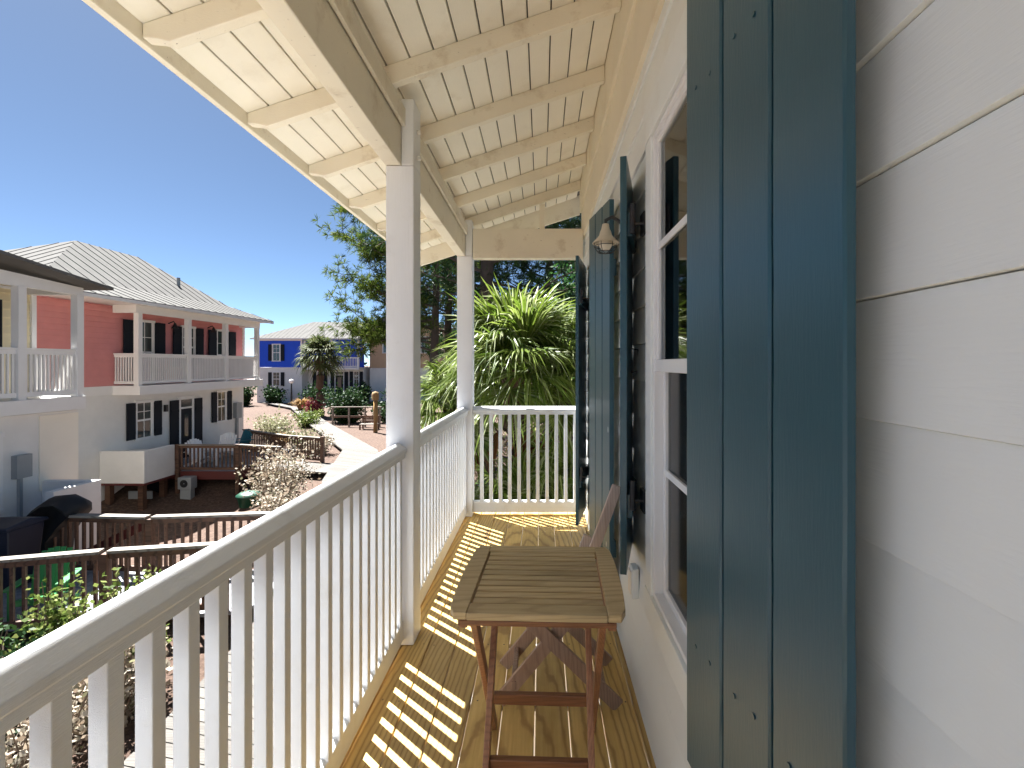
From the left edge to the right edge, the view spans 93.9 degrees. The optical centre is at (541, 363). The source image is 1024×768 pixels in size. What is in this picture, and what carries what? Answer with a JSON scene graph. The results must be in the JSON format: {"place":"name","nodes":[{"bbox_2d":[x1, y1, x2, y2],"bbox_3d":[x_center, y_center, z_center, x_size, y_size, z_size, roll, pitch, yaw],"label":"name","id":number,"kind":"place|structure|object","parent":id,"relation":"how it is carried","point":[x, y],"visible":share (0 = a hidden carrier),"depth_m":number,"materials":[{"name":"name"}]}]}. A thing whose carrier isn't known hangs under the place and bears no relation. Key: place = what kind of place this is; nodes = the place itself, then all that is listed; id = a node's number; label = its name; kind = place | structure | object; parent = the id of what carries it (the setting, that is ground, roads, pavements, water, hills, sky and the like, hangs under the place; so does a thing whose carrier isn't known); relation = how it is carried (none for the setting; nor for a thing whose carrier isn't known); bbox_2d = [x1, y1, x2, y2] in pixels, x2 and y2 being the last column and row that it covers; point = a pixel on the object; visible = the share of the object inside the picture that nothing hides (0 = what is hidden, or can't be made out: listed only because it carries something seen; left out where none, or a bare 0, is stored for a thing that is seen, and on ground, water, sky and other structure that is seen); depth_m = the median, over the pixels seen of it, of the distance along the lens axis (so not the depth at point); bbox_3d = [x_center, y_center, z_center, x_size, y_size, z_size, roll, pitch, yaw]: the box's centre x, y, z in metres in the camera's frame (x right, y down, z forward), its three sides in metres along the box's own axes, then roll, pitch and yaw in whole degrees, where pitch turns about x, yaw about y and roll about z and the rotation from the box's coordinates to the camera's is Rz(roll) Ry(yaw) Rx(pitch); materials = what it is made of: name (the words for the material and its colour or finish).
{"place":"outdoors","nodes":[
{"label":"outdoors","id":0,"kind":"place"},
{"bbox_2d":[0,366,558,767],"bbox_3d":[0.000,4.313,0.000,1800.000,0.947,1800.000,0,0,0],"label":"ground","id":1,"kind":"structure","parent":0,"point":[214,495],"depth_m":15.58,"materials":[{"name":"brown"}]},
{"bbox_2d":[0,611,57,739],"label":"shrub","id":2,"kind":"object","parent":1,"relation":"on","point":[8,645],"visible":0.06,"depth_m":5.24,"materials":[{"name":"green plant"}]},
{"bbox_2d":[5,682,87,767],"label":"dry shrub","id":3,"kind":"object","parent":1,"relation":"on","point":[20,759],"visible":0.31,"depth_m":4.30,"materials":[{"name":"beige plant"}]},
{"bbox_2d":[0,571,103,693],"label":"leafy shrub","id":4,"kind":"object","parent":1,"relation":"on","point":[49,625],"visible":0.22,"depth_m":5.52,"materials":[{"name":"green plant"}]},
{"bbox_2d":[0,250,113,516],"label":"pale yellow house","id":5,"kind":"structure","parent":1,"relation":"on","point":[38,434],"depth_m":9.76,"materials":[{"name":"paint"}]},
{"bbox_2d":[0,432,4,513],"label":"window","id":6,"kind":"structure","parent":5,"relation":"in","point":[2,434],"depth_m":9.07,"materials":[{"name":"white"}]},
{"bbox_2d":[42,479,100,549],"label":"stucco wall","id":7,"kind":"structure","parent":1,"relation":"on","point":[89,489],"depth_m":9.81,"materials":[{"name":"white paint"}]},
{"bbox_2d":[72,626,172,743],"bbox_3d":[-4.662,3.380,5.268,1.142,1.253,1.088,0,0,45],"label":"dry shrub","id":8,"kind":"object","parent":1,"relation":"on","point":[129,688],"visible":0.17,"depth_m":5.14,"materials":[{"name":"beige plant"}]},
{"bbox_2d":[83,564,171,684],"bbox_3d":[-4.920,3.203,5.743,0.885,1.589,1.191,0,0,-44],"label":"leafy shrub","id":9,"kind":"object","parent":1,"relation":"on","point":[113,592],"visible":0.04,"depth_m":5.68,"materials":[{"name":"green plant"}]},
{"bbox_2d":[0,511,270,630],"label":"walkway bridge","id":10,"kind":"structure","parent":1,"relation":"on","point":[151,551],"depth_m":7.18,"materials":[{"name":"brown wood"}]},
{"bbox_2d":[0,516,48,589],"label":"trash bin","id":11,"kind":"object","parent":10,"relation":"on","point":[20,535],"visible":0.61,"depth_m":7.79,"materials":[{"name":"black plastic"}]},
{"bbox_2d":[3,546,80,621],"bbox_3d":[-7.336,3.248,7.077,0.671,0.868,0.756,0,0,-25],"label":"garden chair","id":12,"kind":"object","parent":10,"relation":"on","point":[66,579],"visible":0.4,"depth_m":7.20,"materials":[{"name":"green plastic"}]},
{"bbox_2d":[27,494,91,553],"bbox_3d":[-8.579,2.994,8.531,0.935,1.333,0.528,0,0,0],"label":"covered grill","id":13,"kind":"object","parent":10,"relation":"on","point":[58,510],"visible":0.36,"depth_m":8.33,"materials":[{"name":"black fabric"}]},
{"bbox_2d":[99,445,175,510],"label":"planter wall","id":14,"kind":"structure","parent":1,"relation":"on","point":[144,470],"depth_m":15.12,"materials":[{"name":"white paint"}]},
{"bbox_2d":[4,241,273,500],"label":"pink house","id":15,"kind":"structure","parent":1,"relation":"on","point":[167,361],"depth_m":16.75,"materials":[{"name":"paint"}]},
{"bbox_2d":[134,399,154,440],"bbox_3d":[-13.920,1.955,16.740,0.060,1.370,0.820,0,0,0],"label":"window","id":16,"kind":"structure","parent":15,"relation":"in","point":[144,408],"depth_m":16.75,"materials":[{"name":"white wood"}]},
{"bbox_2d":[143,320,155,383],"bbox_3d":[-13.920,-0.415,16.760,0.060,2.270,0.860,0,0,0],"label":"window","id":17,"kind":"structure","parent":15,"relation":"in","point":[148,325],"depth_m":16.96,"materials":[{"name":"white wood"}]},
{"bbox_2d":[178,395,194,457],"bbox_3d":[-13.922,2.470,18.720,0.055,2.420,0.840,0,0,0],"label":"door","id":18,"kind":"structure","parent":15,"relation":"in","point":[186,403],"depth_m":18.73,"materials":[{"name":"wood"}]},
{"bbox_2d":[180,325,196,354],"bbox_3d":[-13.920,-0.665,18.830,0.060,1.670,0.800,0,0,0],"label":"window","id":19,"kind":"structure","parent":15,"relation":"in","point":[193,328],"depth_m":19.07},
{"bbox_2d":[215,390,227,422],"bbox_3d":[-13.920,1.840,20.785,0.060,1.400,0.710,0,0,0],"label":"window","id":20,"kind":"structure","parent":15,"relation":"in","point":[221,394],"depth_m":20.78,"materials":[{"name":"white wood"}]},
{"bbox_2d":[215,329,228,380],"bbox_3d":[-13.920,-0.390,20.825,0.060,2.220,0.830,0,0,0],"label":"window","id":21,"kind":"structure","parent":15,"relation":"in","point":[219,331],"depth_m":20.67,"materials":[{"name":"white wood"}]},
{"bbox_2d":[178,476,196,499],"bbox_3d":[-11.975,4.360,16.137,0.450,1.100,0.325,0,0,0],"label":"air conditioner","id":22,"kind":"object","parent":1,"relation":"on","point":[187,485],"visible":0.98,"depth_m":16.05,"materials":[{"name":"grey metal"}]},
{"bbox_2d":[168,429,324,495],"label":"wooden deck","id":23,"kind":"structure","parent":1,"relation":"on","point":[227,465],"depth_m":16.38,"materials":[{"name":"brown wood"}]},
{"bbox_2d":[183,438,219,466],"bbox_3d":[-12.243,3.201,17.134,0.880,1.009,0.780,0,0,20],"label":"garden chair","id":24,"kind":"object","parent":23,"relation":"on","point":[195,441],"visible":0.66,"depth_m":17.20,"materials":[{"name":"white plastic"}]},
{"bbox_2d":[211,432,238,461],"bbox_3d":[-12.226,3.201,18.446,0.780,1.009,0.880,0,0,-15],"label":"garden chair","id":25,"kind":"object","parent":23,"relation":"on","point":[225,438],"visible":0.48,"depth_m":18.70,"materials":[{"name":"white plastic"}]},
{"bbox_2d":[236,429,253,452],"bbox_3d":[-12.366,3.201,19.593,0.780,1.009,0.880,0,0,20],"label":"garden chair","id":26,"kind":"object","parent":23,"relation":"on","point":[245,438],"visible":0.39,"depth_m":19.80,"materials":[{"name":"teal plastic"}]},
{"bbox_2d":[235,490,261,508],"bbox_3d":[-9.400,4.327,15.400,0.800,0.495,0.800,0,0,0],"label":"storage tub","id":27,"kind":"object","parent":1,"relation":"on","point":[245,502],"visible":0.66,"depth_m":15.11,"materials":[{"name":"green plastic"}]},
{"bbox_2d":[124,402,377,767],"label":"boardwalk","id":28,"kind":"structure","parent":1,"relation":"on","point":[354,452],"depth_m":15.00,"materials":[{"name":"white wood"}]},
{"bbox_2d":[244,386,257,405],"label":"dark shrub","id":29,"kind":"object","parent":1,"relation":"on","point":[249,394],"visible":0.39,"depth_m":43.88,"materials":[{"name":"green plant"}]},
{"bbox_2d":[259,384,286,404],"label":"dark shrub","id":30,"kind":"object","parent":1,"relation":"on","point":[272,395],"visible":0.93,"depth_m":45.13,"materials":[{"name":"green plant"}]},
{"bbox_2d":[246,404,306,438],"bbox_3d":[-13.799,3.043,24.957,2.526,1.853,2.726,0,0,0],"label":"silver shrub","id":31,"kind":"object","parent":1,"relation":"on","point":[272,427],"visible":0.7,"depth_m":24.70,"materials":[{"name":"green plant"}]},
{"bbox_2d":[234,437,321,508],"bbox_3d":[-7.456,3.063,13.622,2.179,2.014,2.203,0,0,36],"label":"dry shrub","id":32,"kind":"object","parent":1,"relation":"on","point":[278,472],"visible":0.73,"depth_m":13.46,"materials":[{"name":"beige plant"}]},
{"bbox_2d":[249,479,306,511],"bbox_3d":[-6.534,3.420,11.945,1.339,1.111,1.417,0,0,-32],"label":"dry shrub","id":33,"kind":"object","parent":1,"relation":"on","point":[276,498],"visible":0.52,"depth_m":11.72,"materials":[{"name":"beige plant"}]},
{"bbox_2d":[289,379,293,405],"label":"street lamp","id":34,"kind":"object","parent":1,"relation":"on","point":[291,381],"visible":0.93,"depth_m":41.94,"materials":[{"name":"white metal"}]},
{"bbox_2d":[291,397,308,409],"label":"grass clump","id":35,"kind":"object","parent":1,"relation":"on","point":[299,404],"visible":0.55,"depth_m":37.98,"materials":[{"name":"plant"}]},
{"bbox_2d":[280,423,325,450],"bbox_3d":[-10.791,3.305,21.629,1.681,1.360,1.790,0,0,35],"label":"silver shrub","id":36,"kind":"object","parent":1,"relation":"on","point":[301,433],"visible":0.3,"depth_m":21.48,"materials":[{"name":"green plant"}]},
{"bbox_2d":[291,405,324,427],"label":"leafy shrub","id":37,"kind":"object","parent":1,"relation":"on","point":[309,418],"visible":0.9,"depth_m":29.22,"materials":[{"name":"green plant"}]},
{"bbox_2d":[250,322,369,402],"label":"blue house","id":38,"kind":"structure","parent":1,"relation":"on","point":[279,350],"depth_m":48.03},
{"bbox_2d":[272,344,280,360],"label":"window","id":39,"kind":"structure","parent":38,"relation":"in","point":[276,348],"depth_m":47.99,"materials":[{"name":"white wood"}]},
{"bbox_2d":[272,372,280,385],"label":"window","id":40,"kind":"structure","parent":38,"relation":"in","point":[276,376],"depth_m":47.99,"materials":[{"name":"white wood"}]},
{"bbox_2d":[335,371,344,395],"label":"door","id":41,"kind":"structure","parent":38,"relation":"in","point":[340,380],"depth_m":49.37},
{"bbox_2d":[353,371,359,386],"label":"window","id":42,"kind":"structure","parent":38,"relation":"in","point":[355,373],"depth_m":49.38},
{"bbox_2d":[302,396,325,413],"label":"crimson shrub","id":43,"kind":"object","parent":1,"relation":"on","point":[313,402],"visible":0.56,"depth_m":35.36,"materials":[{"name":"red plant"}]},
{"bbox_2d":[296,430,336,455],"bbox_3d":[-9.566,3.341,20.493,1.379,1.246,1.467,0,0,43],"label":"silver shrub","id":44,"kind":"object","parent":1,"relation":"on","point":[327,443],"visible":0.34,"depth_m":20.44,"materials":[{"name":"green plant"}]},
{"bbox_2d":[297,381,337,405],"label":"dark shrub","id":45,"kind":"object","parent":1,"relation":"on","point":[312,392],"visible":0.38,"depth_m":43.63,"materials":[{"name":"green plant"}]},
{"bbox_2d":[291,332,347,415],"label":"fan palm","id":46,"kind":"object","parent":1,"relation":"on","point":[318,344],"visible":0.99,"depth_m":35.47,"materials":[{"name":"green plant"}]},
{"bbox_2d":[317,382,371,423],"bbox_3d":[-13.026,2.571,31.789,3.535,2.907,2.534,0,0,0],"label":"hedge","id":47,"kind":"object","parent":1,"relation":"on","point":[343,400],"visible":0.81,"depth_m":31.50,"materials":[{"name":"green plant"}]},
{"bbox_2d":[331,406,381,426],"bbox_3d":[-11.450,3.320,29.500,3.100,1.380,0.140,0,0,0],"label":"rail fence","id":48,"kind":"object","parent":1,"relation":"on","point":[348,416],"visible":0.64,"depth_m":29.48,"materials":[{"name":"brown wood"}]},
{"bbox_2d":[347,380,371,403],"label":"dark shrub","id":49,"kind":"object","parent":1,"relation":"on","point":[363,388],"visible":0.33,"depth_m":45.74,"materials":[{"name":"green plant"}]},
{"bbox_2d":[359,415,379,429],"bbox_3d":[-10.250,3.550,28.425,1.020,0.920,0.570,0,0,0],"label":"garden bench","id":50,"kind":"object","parent":1,"relation":"on","point":[366,420],"visible":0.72,"depth_m":28.64,"materials":[{"name":"wood"}]},
{"bbox_2d":[372,391,378,432],"bbox_3d":[-9.500,2.786,27.300,0.400,2.452,0.390,0,0,0],"label":"wooden post","id":51,"kind":"object","parent":1,"relation":"on","point":[375,396],"visible":0.91,"depth_m":27.21,"materials":[{"name":"brown wood"}]},
{"bbox_2d":[370,397,385,422],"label":"hedge","id":52,"kind":"object","parent":1,"relation":"on","point":[383,413],"visible":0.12,"depth_m":31.22,"materials":[{"name":"green plant"}]},
{"bbox_2d":[311,201,499,426],"bbox_3d":[-3.784,-2.790,16.000,7.266,13.611,6.062,0,0,0],"label":"pine tree","id":53,"kind":"object","parent":1,"relation":"on","point":[372,330],"visible":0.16,"depth_m":15.39,"materials":[{"name":"green plant"}]},
{"bbox_2d":[362,315,454,400],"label":"tan house","id":54,"kind":"structure","parent":1,"relation":"on","point":[378,372],"depth_m":50.00,"materials":[{"name":"beige paint"}]},
{"bbox_2d":[382,344,385,352],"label":"window","id":55,"kind":"structure","parent":54,"relation":"in","point":[383,347],"depth_m":49.99,"materials":[{"name":"grey glass"}]},
{"bbox_2d":[369,255,505,403],"bbox_3d":[-4.116,-3.010,19.873,5.819,14.054,5.353,0,0,-20],"label":"pine tree","id":56,"kind":"object","parent":1,"relation":"on","point":[448,323],"visible":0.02,"depth_m":19.89,"materials":[{"name":"green plant"}]},
{"bbox_2d":[420,256,503,359],"bbox_3d":[-2.993,-3.552,21.496,5.192,15.136,4.751,0,0,0],"label":"pine tree","id":57,"kind":"object","parent":1,"relation":"on","point":[439,350],"visible":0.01,"depth_m":20.97,"materials":[{"name":"green plant"}]},
{"bbox_2d":[346,212,580,487],"bbox_3d":[-1.384,-3.487,12.478,6.878,15.012,6.704,0,0,0],"label":"pine tree","id":58,"kind":"object","parent":1,"relation":"on","point":[486,271],"visible":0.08,"depth_m":12.19,"materials":[{"name":"green plant"}]},
{"bbox_2d":[420,355,507,491],"bbox_3d":[-1.259,1.912,6.864,1.868,4.224,2.023,0,0,0],"label":"fan palm","id":59,"kind":"object","parent":1,"relation":"on","point":[427,403],"visible":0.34,"depth_m":6.61,"materials":[{"name":"green plant"}]},
{"bbox_2d":[424,318,531,384],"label":"leafy tree","id":60,"kind":"object","parent":1,"relation":"on","point":[440,334],"visible":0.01,"depth_m":24.96,"materials":[{"name":"green plant"}]},
{"bbox_2d":[428,274,575,647],"bbox_3d":[-0.288,1.399,6.600,2.702,5.247,2.884,0,0,0],"label":"fan palm","id":61,"kind":"object","parent":1,"relation":"on","point":[505,328],"visible":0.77,"depth_m":6.10,"materials":[{"name":"green plant"}]},
{"bbox_2d":[474,447,572,499],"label":"fan palm","id":62,"kind":"object","parent":1,"relation":"on","point":[505,486],"visible":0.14,"depth_m":5.91,"materials":[{"name":"green plant"}]},
{"bbox_2d":[476,213,580,444],"bbox_3d":[0.445,-3.651,19.305,6.876,15.335,7.241,0,0,35],"label":"pine tree","id":63,"kind":"object","parent":1,"relation":"on","point":[524,268],"visible":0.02,"depth_m":18.65,"materials":[{"name":"green plant"}]},
{"bbox_2d":[482,291,575,476],"bbox_3d":[0.433,1.476,7.014,2.883,5.094,2.673,0,0,0],"label":"fan palm","id":64,"kind":"object","parent":1,"relation":"on","point":[571,369],"visible":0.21,"depth_m":6.31,"materials":[{"name":"green plant"}]},
{"bbox_2d":[504,431,572,499],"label":"fan palm","id":65,"kind":"object","parent":1,"relation":"on","point":[569,471],"visible":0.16,"depth_m":5.97,"materials":[{"name":"green plant"}]},
{"bbox_2d":[528,260,575,385],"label":"leafy tree","id":66,"kind":"object","parent":1,"relation":"on","point":[572,276],"visible":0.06,"depth_m":14.09,"materials":[{"name":"green plant"}]},
{"bbox_2d":[553,216,580,307],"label":"pine tree","id":67,"kind":"object","parent":1,"relation":"on","point":[559,261],"depth_m":23.82,"materials":[{"name":"green plant"}]},
{"bbox_2d":[576,0,1023,767],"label":"beach house","id":68,"kind":"structure","parent":1,"relation":"on","point":[800,366],"depth_m":0.61,"materials":[{"name":"paint"}]},
{"bbox_2d":[82,0,620,265],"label":"porch roof","id":69,"kind":"structure","parent":68,"relation":"attached to","point":[503,94],"depth_m":2.39,"materials":[{"name":"paint"}]},
{"bbox_2d":[460,512,608,756],"bbox_3d":[-0.210,1.562,1.420,1.260,0.296,6.440,0,0,0],"label":"deck framing","id":70,"kind":"object","parent":68,"relation":"attached to","point":[535,673],"visible":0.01,"depth_m":1.99,"materials":[{"name":"white paint"}]},
{"bbox_2d":[339,512,655,767],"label":"porch deck","id":71,"kind":"structure","parent":70,"relation":"on","point":[437,670],"depth_m":2.02,"materials":[{"name":"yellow wood"}]},
{"bbox_2d":[0,443,406,767],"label":"porch railing","id":72,"kind":"object","parent":71,"relation":"on","point":[326,558],"visible":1,"depth_m":1.15,"materials":[{"name":"paint"}]},
{"bbox_2d":[386,99,420,644],"bbox_3d":[-0.701,0.040,2.460,0.158,2.739,0.140,0,0,0],"label":"porch post","id":73,"kind":"object","parent":71,"relation":"on","point":[403,305],"visible":0.9,"depth_m":2.39,"materials":[{"name":"paint"}]},
{"bbox_2d":[420,407,468,605],"bbox_3d":[-0.714,0.888,3.465,0.083,0.987,1.868,0,0,0],"label":"porch railing","id":74,"kind":"object","parent":71,"relation":"on","point":[443,508],"visible":0.82,"depth_m":3.28,"materials":[{"name":"paint"}]},
{"bbox_2d":[457,220,473,516],"bbox_3d":[-0.701,0.040,4.470,0.158,2.739,0.140,0,0,0],"label":"porch post","id":75,"kind":"object","parent":71,"relation":"on","point":[465,331],"visible":0.69,"depth_m":4.40,"materials":[{"name":"paint"}]},
{"bbox_2d":[473,406,575,511],"bbox_3d":[-0.131,0.888,4.473,1.017,0.987,0.083,0,0,0],"label":"porch railing","id":76,"kind":"object","parent":71,"relation":"on","point":[520,505],"visible":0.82,"depth_m":4.45,"materials":[{"name":"paint"}]},
{"bbox_2d":[450,545,624,767],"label":"folding table","id":77,"kind":"object","parent":71,"relation":"on","point":[545,586],"visible":1,"depth_m":1.50,"materials":[{"name":"brown wood"}]},
{"bbox_2d":[499,484,622,709],"bbox_3d":[0.071,0.960,2.098,0.531,0.913,0.305,0,0,0],"label":"folding chair","id":78,"kind":"object","parent":71,"relation":"on","point":[553,643],"visible":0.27,"depth_m":1.97,"materials":[{"name":"brown wood"}]},
{"bbox_2d":[592,215,619,253],"bbox_3d":[0.325,-0.622,2.300,0.161,0.184,0.129,0,0,0],"label":"wall lamp","id":79,"kind":"object","parent":68,"relation":"attached to","point":[605,240],"visible":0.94,"depth_m":2.28,"materials":[{"name":"beige metal"}]},
{"bbox_2d":[628,563,638,598],"bbox_3d":[0.384,0.907,2.000,0.036,0.125,0.070,0,0,0],"label":"outlet cover","id":80,"kind":"object","parent":68,"relation":"attached to","point":[633,579],"visible":1,"depth_m":1.97,"materials":[{"name":"paint"}]},
{"bbox_2d":[644,4,686,712],"bbox_3d":[0.416,-0.015,1.305,0.078,1.850,0.900,0,0,0],"label":"window","id":81,"kind":"structure","parent":68,"relation":"in","point":[665,110],"depth_m":1.55,"materials":[{"name":"paint"}]},
{"bbox_2d":[0,0,576,365],"label":"sky","id":82,"kind":"structure","parent":0,"point":[102,144],"materials":[{"name":"blue"}]},
{"bbox_2d":[248,460,332,473],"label":"walkway","id":83,"kind":"structure","parent":0,"point":[324,468],"depth_m":17.07,"materials":[{"name":"grey concrete"}]}
]}

